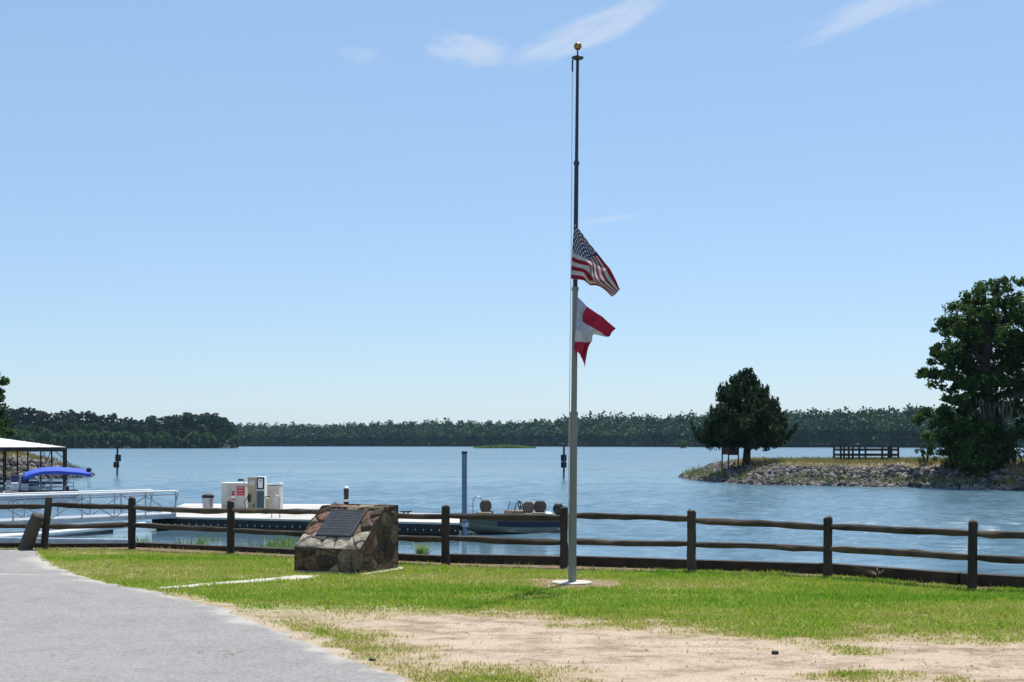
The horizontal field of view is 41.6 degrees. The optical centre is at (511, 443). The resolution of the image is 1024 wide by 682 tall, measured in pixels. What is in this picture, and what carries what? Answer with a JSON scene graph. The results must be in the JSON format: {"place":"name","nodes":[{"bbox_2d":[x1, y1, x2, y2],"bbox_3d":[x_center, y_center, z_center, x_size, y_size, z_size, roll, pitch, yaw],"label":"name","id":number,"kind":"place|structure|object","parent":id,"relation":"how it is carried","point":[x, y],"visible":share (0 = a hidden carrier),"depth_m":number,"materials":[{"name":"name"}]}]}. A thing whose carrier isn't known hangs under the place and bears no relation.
{"place":"outdoors","nodes":[
{"label":"outdoors","id":0,"kind":"place"},
{"bbox_2d":[28,438,237,447],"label":"wooded point","id":1,"kind":"structure","parent":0,"point":[224,446],"depth_m":795.28,"materials":[{"name":"plant"}]},
{"bbox_2d":[7,408,20,428],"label":"pine tree","id":2,"kind":"object","parent":1,"relation":"on","point":[11,411],"visible":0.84,"depth_m":751.32,"materials":[{"name":"green plant"}]},
{"bbox_2d":[12,407,25,425],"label":"pine tree","id":3,"kind":"object","parent":1,"relation":"on","point":[22,410],"visible":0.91,"depth_m":753.19,"materials":[{"name":"green plant"}]},
{"bbox_2d":[12,428,26,441],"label":"waterside tree","id":4,"kind":"object","parent":1,"relation":"on","point":[19,436],"visible":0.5,"depth_m":728.97,"materials":[{"name":"green plant"}]},
{"bbox_2d":[20,430,34,441],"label":"waterside tree","id":5,"kind":"object","parent":1,"relation":"on","point":[27,435],"visible":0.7,"depth_m":734.71,"materials":[{"name":"green plant"}]},
{"bbox_2d":[24,424,36,438],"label":"broadleaf tree","id":6,"kind":"object","parent":1,"relation":"on","point":[30,428],"visible":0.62,"depth_m":742.32,"materials":[{"name":"green plant"}]},
{"bbox_2d":[25,407,39,425],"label":"pine tree","id":7,"kind":"object","parent":1,"relation":"on","point":[33,411],"visible":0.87,"depth_m":759.49,"materials":[{"name":"green plant"}]},
{"bbox_2d":[34,434,48,443],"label":"waterside tree","id":8,"kind":"object","parent":1,"relation":"on","point":[39,437],"visible":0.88,"depth_m":738.51,"materials":[{"name":"green plant"}]},
{"bbox_2d":[34,411,49,426],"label":"pine tree","id":9,"kind":"object","parent":1,"relation":"on","point":[38,421],"visible":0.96,"depth_m":754.90,"materials":[{"name":"green plant"}]},
{"bbox_2d":[39,428,56,444],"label":"waterside tree","id":10,"kind":"object","parent":1,"relation":"on","point":[46,432],"visible":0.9,"depth_m":740.10,"materials":[{"name":"green plant"}]},
{"bbox_2d":[45,423,61,443],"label":"broadleaf tree","id":11,"kind":"object","parent":1,"relation":"on","point":[52,428],"visible":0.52,"depth_m":751.31,"materials":[{"name":"green plant"}]},
{"bbox_2d":[48,413,61,427],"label":"pine tree","id":12,"kind":"object","parent":1,"relation":"on","point":[53,417],"visible":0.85,"depth_m":758.06,"materials":[{"name":"green plant"}]},
{"bbox_2d":[52,433,62,446],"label":"waterside tree","id":13,"kind":"object","parent":1,"relation":"on","point":[58,438],"visible":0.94,"depth_m":745.60,"materials":[{"name":"green plant"}]},
{"bbox_2d":[54,410,67,422],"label":"pine tree","id":14,"kind":"object","parent":1,"relation":"on","point":[60,413],"visible":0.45,"depth_m":771.68,"materials":[{"name":"green plant"}]},
{"bbox_2d":[54,419,68,445],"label":"broadleaf tree","id":15,"kind":"object","parent":1,"relation":"on","point":[62,424],"visible":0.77,"depth_m":752.62,"materials":[{"name":"green plant"}]},
{"bbox_2d":[63,423,78,445],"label":"broadleaf tree","id":16,"kind":"object","parent":1,"relation":"on","point":[70,426],"visible":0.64,"depth_m":755.31,"materials":[{"name":"green plant"}]},
{"bbox_2d":[66,415,77,428],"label":"pine tree","id":17,"kind":"object","parent":1,"relation":"on","point":[71,419],"visible":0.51,"depth_m":765.61,"materials":[{"name":"green plant"}]},
{"bbox_2d":[65,430,79,448],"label":"waterside tree","id":18,"kind":"object","parent":1,"relation":"on","point":[71,436],"visible":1,"depth_m":746.93,"materials":[{"name":"green plant"}]},
{"bbox_2d":[72,413,82,444],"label":"pine tree","id":19,"kind":"object","parent":1,"relation":"on","point":[76,415],"visible":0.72,"depth_m":771.96,"materials":[{"name":"green plant"}]},
{"bbox_2d":[74,411,88,428],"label":"pine tree","id":20,"kind":"object","parent":1,"relation":"on","point":[81,413],"visible":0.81,"depth_m":773.67,"materials":[{"name":"green plant"}]},
{"bbox_2d":[77,430,89,448],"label":"waterside tree","id":21,"kind":"object","parent":1,"relation":"on","point":[85,440],"visible":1,"depth_m":750.63,"materials":[{"name":"green plant"}]},
{"bbox_2d":[79,423,90,443],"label":"broadleaf tree","id":22,"kind":"object","parent":1,"relation":"on","point":[84,425],"visible":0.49,"depth_m":761.71,"materials":[{"name":"green plant"}]},
{"bbox_2d":[84,411,96,431],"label":"pine tree","id":23,"kind":"object","parent":1,"relation":"on","point":[92,416],"visible":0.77,"depth_m":776.66,"materials":[{"name":"green plant"}]},
{"bbox_2d":[87,422,98,442],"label":"broadleaf tree","id":24,"kind":"object","parent":1,"relation":"on","point":[93,426],"visible":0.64,"depth_m":763.65,"materials":[{"name":"green plant"}]},
{"bbox_2d":[88,431,99,448],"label":"waterside tree","id":25,"kind":"object","parent":1,"relation":"on","point":[94,436],"visible":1,"depth_m":754.52,"materials":[{"name":"green plant"}]},
{"bbox_2d":[96,415,106,430],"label":"pine tree","id":26,"kind":"object","parent":1,"relation":"on","point":[99,419],"visible":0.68,"depth_m":776.55,"materials":[{"name":"green plant"}]},
{"bbox_2d":[98,431,114,448],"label":"waterside tree","id":27,"kind":"object","parent":1,"relation":"on","point":[107,436],"visible":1,"depth_m":758.43,"materials":[{"name":"green plant"}]},
{"bbox_2d":[102,415,115,447],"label":"pine tree","id":28,"kind":"object","parent":1,"relation":"on","point":[111,422],"visible":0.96,"depth_m":776.64,"materials":[{"name":"green plant"}]},
{"bbox_2d":[110,422,124,446],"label":"broadleaf tree","id":29,"kind":"object","parent":1,"relation":"on","point":[116,426],"visible":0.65,"depth_m":771.88,"materials":[{"name":"green plant"}]},
{"bbox_2d":[111,432,124,448],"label":"waterside tree","id":30,"kind":"object","parent":1,"relation":"on","point":[116,441],"visible":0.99,"depth_m":763.76,"materials":[{"name":"green plant"}]},
{"bbox_2d":[117,423,127,447],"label":"broadleaf tree","id":31,"kind":"object","parent":1,"relation":"on","point":[122,427],"visible":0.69,"depth_m":773.16,"materials":[{"name":"green plant"}]},
{"bbox_2d":[120,431,135,447],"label":"waterside tree","id":32,"kind":"object","parent":1,"relation":"on","point":[128,436],"visible":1,"depth_m":767.10,"materials":[{"name":"green plant"}]},
{"bbox_2d":[127,417,137,430],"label":"pine tree","id":33,"kind":"object","parent":1,"relation":"on","point":[132,421],"visible":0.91,"depth_m":783.23,"materials":[{"name":"green plant"}]},
{"bbox_2d":[128,434,140,447],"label":"waterside tree","id":34,"kind":"object","parent":1,"relation":"on","point":[136,438],"visible":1,"depth_m":769.41,"materials":[{"name":"green plant"}]},
{"bbox_2d":[128,423,144,447],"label":"broadleaf tree","id":35,"kind":"object","parent":1,"relation":"on","point":[134,429],"visible":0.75,"depth_m":778.58,"materials":[{"name":"green plant"}]},
{"bbox_2d":[137,424,151,447],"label":"broadleaf tree","id":36,"kind":"object","parent":1,"relation":"on","point":[145,429],"visible":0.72,"depth_m":778.77,"materials":[{"name":"green plant"}]},
{"bbox_2d":[142,432,154,447],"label":"waterside tree","id":37,"kind":"object","parent":1,"relation":"on","point":[149,437],"visible":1,"depth_m":773.71,"materials":[{"name":"green plant"}]},
{"bbox_2d":[144,417,160,447],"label":"broadleaf tree","id":38,"kind":"object","parent":1,"relation":"on","point":[149,423],"visible":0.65,"depth_m":786.52,"materials":[{"name":"green plant"}]},
{"bbox_2d":[152,423,163,447],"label":"broadleaf tree","id":39,"kind":"object","parent":1,"relation":"on","point":[156,427],"visible":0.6,"depth_m":787.81,"materials":[{"name":"green plant"}]},
{"bbox_2d":[154,431,169,447],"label":"waterside tree","id":40,"kind":"object","parent":1,"relation":"on","point":[160,435],"visible":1,"depth_m":777.80,"materials":[{"name":"green plant"}]},
{"bbox_2d":[156,433,172,447],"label":"waterside tree","id":41,"kind":"object","parent":1,"relation":"on","point":[170,443],"visible":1,"depth_m":779.53,"materials":[{"name":"green plant"}]},
{"bbox_2d":[164,416,181,447],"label":"broadleaf tree","id":42,"kind":"object","parent":1,"relation":"on","point":[171,420],"visible":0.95,"depth_m":787.38,"materials":[{"name":"green plant"}]},
{"bbox_2d":[168,416,186,447],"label":"broadleaf tree","id":43,"kind":"object","parent":1,"relation":"on","point":[182,428],"visible":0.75,"depth_m":793.47,"materials":[{"name":"green plant"}]},
{"bbox_2d":[172,436,182,447],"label":"waterside tree","id":44,"kind":"object","parent":1,"relation":"on","point":[174,439],"visible":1,"depth_m":784.59,"materials":[{"name":"green plant"}]},
{"bbox_2d":[179,414,197,447],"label":"broadleaf tree","id":45,"kind":"object","parent":1,"relation":"on","point":[185,418],"visible":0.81,"depth_m":798.25,"materials":[{"name":"green plant"}]},
{"bbox_2d":[182,431,200,447],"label":"waterside tree","id":46,"kind":"object","parent":1,"relation":"on","point":[192,436],"visible":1,"depth_m":786.87,"materials":[{"name":"green plant"}]},
{"bbox_2d":[192,414,208,447],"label":"broadleaf tree","id":47,"kind":"object","parent":1,"relation":"on","point":[199,419],"visible":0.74,"depth_m":797.77,"materials":[{"name":"green plant"}]},
{"bbox_2d":[200,432,212,447],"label":"waterside tree","id":48,"kind":"object","parent":1,"relation":"on","point":[205,437],"visible":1,"depth_m":791.12,"materials":[{"name":"green plant"}]},
{"bbox_2d":[200,432,217,447],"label":"waterside tree","id":49,"kind":"object","parent":1,"relation":"on","point":[213,437],"visible":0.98,"depth_m":795.12,"materials":[{"name":"green plant"}]},
{"bbox_2d":[207,418,219,442],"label":"broadleaf tree","id":50,"kind":"object","parent":1,"relation":"on","point":[211,421],"visible":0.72,"depth_m":805.76,"materials":[{"name":"green plant"}]},
{"bbox_2d":[212,433,226,447],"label":"waterside tree","id":51,"kind":"object","parent":1,"relation":"on","point":[217,435],"visible":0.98,"depth_m":800.80,"materials":[{"name":"green plant"}]},
{"bbox_2d":[214,416,229,447],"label":"broadleaf tree","id":52,"kind":"object","parent":1,"relation":"on","point":[222,421],"visible":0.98,"depth_m":804.18,"materials":[{"name":"green plant"}]},
{"bbox_2d":[228,423,238,447],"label":"broadleaf tree","id":53,"kind":"object","parent":1,"relation":"on","point":[232,428],"visible":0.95,"depth_m":807.31,"materials":[{"name":"green plant"}]},
{"bbox_2d":[227,435,240,447],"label":"waterside tree","id":54,"kind":"object","parent":1,"relation":"on","point":[233,438],"visible":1,"depth_m":802.76,"materials":[{"name":"green plant"}]},
{"bbox_2d":[0,550,406,681],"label":"road","id":55,"kind":"structure","parent":0,"point":[59,625],"depth_m":14.96,"materials":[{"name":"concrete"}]},
{"bbox_2d":[265,496,270,507],"bbox_3d":[-8.535,2.150,47.180,0.236,0.620,0.240,0,0,0],"label":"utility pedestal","id":56,"kind":"object","parent":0,"point":[267,502],"visible":0.6,"depth_m":47.10,"materials":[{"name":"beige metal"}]},
{"bbox_2d":[0,446,1023,574],"bbox_3d":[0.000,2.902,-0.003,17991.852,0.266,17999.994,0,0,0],"label":"water","id":57,"kind":"structure","parent":0,"point":[632,480],"depth_m":74.93,"materials":[{"name":"blue liquid"}]},
{"bbox_2d":[0,438,69,489],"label":"shelter","id":58,"kind":"object","parent":57,"relation":"in","point":[9,445],"visible":0.79,"depth_m":79.02,"materials":[{"name":"metal"}]},
{"bbox_2d":[3,467,91,499],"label":"pontoon boat","id":59,"kind":"object","parent":57,"relation":"on","point":[25,484],"visible":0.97,"depth_m":70.48,"materials":[{"name":"fabric"}]},
{"bbox_2d":[0,529,112,536],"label":"long float","id":60,"kind":"object","parent":57,"relation":"on","point":[64,534],"depth_m":42.75,"materials":[{"name":"metal"}]},
{"bbox_2d":[0,537,127,542],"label":"float","id":61,"kind":"object","parent":57,"relation":"on","point":[62,540],"depth_m":33.12,"materials":[{"name":"metal"}]},
{"bbox_2d":[0,522,149,536],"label":"service pipe","id":62,"kind":"object","parent":57,"relation":"on","point":[62,532],"visible":0.58,"depth_m":40.67,"materials":[{"name":"white paint"}]},
{"bbox_2d":[113,447,120,475],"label":"channel marker","id":63,"kind":"object","parent":57,"relation":"in","point":[117,459],"visible":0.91,"depth_m":120.76,"materials":[{"name":"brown wood"}]},
{"bbox_2d":[94,532,299,547],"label":"shore weeds","id":64,"kind":"object","parent":57,"relation":"on","point":[271,543],"visible":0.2,"depth_m":38.09,"materials":[{"name":"green plant"}]},
{"bbox_2d":[152,503,468,535],"bbox_3d":[-6.850,2.805,48.424,13.100,0.690,13.552,0,0,0],"label":"floating dock","id":65,"kind":"object","parent":57,"relation":"on","point":[414,527],"visible":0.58,"depth_m":44.27,"materials":[{"name":"concrete"}]},
{"bbox_2d":[0,489,178,523],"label":"gangway","id":66,"kind":"object","parent":65,"relation":"on","point":[90,517],"visible":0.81,"depth_m":43.17,"materials":[{"name":"metal"}]},
{"bbox_2d":[202,494,213,507],"bbox_3d":[-11.171,2.159,49.500,0.462,0.603,0.455,0,0,0],"label":"trash bin","id":67,"kind":"object","parent":65,"relation":"on","point":[207,500],"visible":0.85,"depth_m":49.33,"materials":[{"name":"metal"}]},
{"bbox_2d":[220,482,247,507],"bbox_3d":[-10.135,1.944,49.400,0.926,1.032,0.880,0,0,0],"label":"fuel cabinet","id":68,"kind":"object","parent":65,"relation":"on","point":[227,488],"visible":0.6,"depth_m":49.00,"materials":[{"name":"metal"}]},
{"bbox_2d":[237,479,244,507],"bbox_3d":[-9.540,1.855,47.364,0.272,1.211,0.108,0,0,0],"label":"red sign","id":69,"kind":"object","parent":65,"relation":"on","point":[240,490],"visible":1,"depth_m":47.36,"materials":[{"name":"metal"}]},
{"bbox_2d":[244,477,266,507],"bbox_3d":[-9.116,1.823,47.911,0.696,1.275,0.618,0,0,0],"label":"fuel pump","id":70,"kind":"object","parent":65,"relation":"on","point":[257,490],"visible":0.7,"depth_m":47.78,"materials":[{"name":"beige metal"}]},
{"bbox_2d":[267,482,283,508],"bbox_3d":[-8.774,1.946,49.600,0.609,1.028,0.860,0,0,0],"label":"dock box","id":71,"kind":"object","parent":65,"relation":"on","point":[273,489],"visible":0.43,"depth_m":49.20,"materials":[{"name":"white paint"}]},
{"bbox_2d":[342,486,349,503],"bbox_3d":[-6.753,3.065,54.900,0.340,2.670,0.331,0,0,0],"label":"dock pile","id":72,"kind":"object","parent":57,"relation":"in","point":[346,500],"visible":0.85,"depth_m":54.81,"materials":[{"name":"brown wood"}]},
{"bbox_2d":[410,542,437,553],"bbox_3d":[-2.241,2.654,33.545,0.757,0.493,0.770,0,0,0],"label":"water plant","id":73,"kind":"object","parent":57,"relation":"on","point":[421,549],"visible":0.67,"depth_m":33.39,"materials":[{"name":"green plant"}]},
{"bbox_2d":[460,451,468,535],"bbox_3d":[-1.480,2.568,41.900,0.260,4.664,0.256,0,0,0],"label":"mooring pile","id":74,"kind":"object","parent":57,"relation":"in","point":[464,524],"visible":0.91,"depth_m":41.83,"materials":[{"name":"grey metal"}]},
{"bbox_2d":[473,445,535,447],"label":"reed bed","id":75,"kind":"object","parent":57,"relation":"in","point":[504,446],"visible":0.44,"depth_m":794.59,"materials":[{"name":"green plant"}]},
{"bbox_2d":[467,499,568,533],"bbox_3d":[0.138,2.516,43.784,3.610,1.472,1.440,0,0,-23],"label":"fishing boat","id":76,"kind":"object","parent":57,"relation":"on","point":[484,526],"visible":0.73,"depth_m":43.35,"materials":[{"name":"grey paint"}]},
{"bbox_2d":[561,446,566,477],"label":"channel marker","id":77,"kind":"object","parent":57,"relation":"in","point":[563,459],"visible":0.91,"depth_m":111.47,"materials":[{"name":"brown wood"}]},
{"bbox_2d":[0,547,1023,681],"bbox_3d":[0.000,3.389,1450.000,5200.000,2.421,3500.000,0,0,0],"label":"ground","id":78,"kind":"structure","parent":0,"point":[634,655],"depth_m":14.58,"materials":[{"name":"soil"}]},
{"bbox_2d":[18,512,43,549],"bbox_3d":[-9.946,1.911,27.797,0.623,0.980,0.299,0,0,16],"label":"leaning post","id":79,"kind":"object","parent":78,"relation":"on","point":[31,532],"visible":0.88,"depth_m":27.69,"materials":[{"name":"brown wood"}]},
{"bbox_2d":[156,575,318,589],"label":"path","id":80,"kind":"structure","parent":78,"relation":"on","point":[293,577],"depth_m":21.42,"materials":[{"name":"concrete"}]},
{"bbox_2d":[294,503,403,574],"bbox_3d":[-2.768,1.675,23.344,1.551,1.210,1.390,0,0,27],"label":"stone monument","id":81,"kind":"object","parent":78,"relation":"on","point":[341,538],"visible":0.96,"depth_m":23.05,"materials":[{"name":"brown stone"}]},
{"bbox_2d":[0,546,1023,681],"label":"grass","id":82,"kind":"structure","parent":78,"relation":"on","point":[782,580],"depth_m":18.90,"materials":[{"name":"plant"}]},
{"bbox_2d":[0,496,1023,588],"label":"rail fence","id":83,"kind":"object","parent":78,"relation":"on","point":[972,533],"visible":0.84,"depth_m":23.69,"materials":[{"name":"brown wood"}]},
{"bbox_2d":[0,542,1023,588],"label":"timber edging","id":84,"kind":"object","parent":78,"relation":"on","point":[957,578],"visible":0.35,"depth_m":23.61,"materials":[{"name":"wood"}]},
{"bbox_2d":[551,42,591,584],"bbox_3d":[0.939,-1.999,21.156,0.654,8.597,0.677,0,0,0],"label":"flagpole","id":85,"kind":"object","parent":78,"relation":"on","point":[572,511],"visible":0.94,"depth_m":21.11,"materials":[{"name":"metal"}]},
{"bbox_2d":[574,296,615,366],"bbox_3d":[1.308,-1.758,21.148,0.673,1.110,0.144,0,0,-20],"label":"state flag","id":86,"kind":"object","parent":85,"relation":"attached to","point":[590,323],"visible":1,"depth_m":21.11,"materials":[{"name":"fabric"}]},
{"bbox_2d":[571,223,619,295],"bbox_3d":[1.308,-2.884,21.059,0.771,1.170,0.280,0,0,0],"label":"national flag","id":87,"kind":"object","parent":85,"relation":"attached to","point":[589,266],"visible":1,"depth_m":21.09,"materials":[{"name":"fabric"}]},
{"bbox_2d":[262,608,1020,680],"bbox_3d":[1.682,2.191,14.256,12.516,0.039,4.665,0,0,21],"label":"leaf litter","id":88,"kind":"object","parent":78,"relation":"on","point":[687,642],"visible":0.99,"depth_m":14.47,"materials":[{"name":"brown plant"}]},
{"bbox_2d":[0,0,1023,426],"label":"sky","id":89,"kind":"structure","parent":0,"point":[320,212],"materials":[{"name":"blue"}]},
{"bbox_2d":[239,443,1023,447],"bbox_3d":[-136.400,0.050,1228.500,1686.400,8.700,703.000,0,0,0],"label":"shore","id":90,"kind":"structure","parent":0,"point":[701,445],"depth_m":1172.34,"materials":[{"name":"soil"}]},
{"bbox_2d":[10,403,1023,446],"bbox_3d":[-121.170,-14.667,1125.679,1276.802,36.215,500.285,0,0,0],"label":"wood","id":91,"kind":"object","parent":90,"relation":"on","point":[840,427],"visible":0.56,"depth_m":1182.81,"materials":[{"name":"green plant"}]},
{"bbox_2d":[676,439,686,447],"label":"round bush","id":92,"kind":"object","parent":90,"relation":"on","point":[680,443],"visible":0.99,"depth_m":798.94,"materials":[{"name":"green plant"}]},
{"bbox_2d":[729,460,1023,485],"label":"peninsula","id":93,"kind":"object","parent":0,"point":[915,466],"visible":0.08,"depth_m":94.10,"materials":[{"name":"soil"}]},
{"bbox_2d":[690,366,797,465],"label":"cedar tree","id":94,"kind":"object","parent":93,"relation":"on","point":[747,415],"visible":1,"depth_m":102.69,"materials":[{"name":"green plant"}]},
{"bbox_2d":[677,460,1023,490],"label":"riprap","id":95,"kind":"object","parent":93,"relation":"on","point":[903,471],"visible":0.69,"depth_m":91.99,"materials":[{"name":"stone"}]},
{"bbox_2d":[720,446,740,472],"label":"notice board","id":96,"kind":"object","parent":95,"relation":"on","point":[727,450],"visible":0.82,"depth_m":102.89,"materials":[{"name":"brown wood"}]},
{"bbox_2d":[681,456,1023,486],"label":"bank grass","id":97,"kind":"structure","parent":93,"relation":"on","point":[830,460],"depth_m":95.96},
{"bbox_2d":[833,446,898,460],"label":"wooden railing","id":98,"kind":"object","parent":93,"relation":"on","point":[888,454],"visible":0.66,"depth_m":103.94,"materials":[{"name":"brown wood"}]},
{"bbox_2d":[914,429,937,462],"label":"waterside shrub","id":99,"kind":"object","parent":93,"relation":"on","point":[925,435],"visible":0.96,"depth_m":93.66,"materials":[{"name":"green plant"}]},
{"bbox_2d":[931,417,975,468],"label":"waterside shrub","id":100,"kind":"object","parent":93,"relation":"on","point":[950,455],"visible":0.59,"depth_m":90.26,"materials":[{"name":"green plant"}]},
{"bbox_2d":[909,275,1023,465],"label":"waterside oak","id":101,"kind":"object","parent":93,"relation":"on","point":[980,337],"visible":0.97,"depth_m":89.22,"materials":[{"name":"green plant"}]},
{"bbox_2d":[954,434,1004,477],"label":"waterside shrub","id":102,"kind":"object","parent":93,"relation":"on","point":[967,454],"visible":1,"depth_m":87.52,"materials":[{"name":"green plant"}]},
{"bbox_2d":[998,421,1023,465],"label":"waterside shrub","id":103,"kind":"object","parent":93,"relation":"on","point":[1009,437],"visible":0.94,"depth_m":88.16,"materials":[{"name":"green plant"}]},
{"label":"spit","id":104,"kind":"structure","parent":0,"visible":0},
{"bbox_2d":[0,376,16,438],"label":"lakeside tree","id":105,"kind":"object","parent":104,"relation":"on","point":[7,421],"visible":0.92,"depth_m":113.31,"materials":[{"name":"green plant"}]},
{"bbox_2d":[0,452,84,474],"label":"bank grass","id":106,"kind":"structure","parent":104,"relation":"on","point":[31,455],"depth_m":114.38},
{"bbox_2d":[0,454,94,479],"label":"riprap","id":107,"kind":"object","parent":104,"relation":"on","point":[11,463],"visible":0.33,"depth_m":110.69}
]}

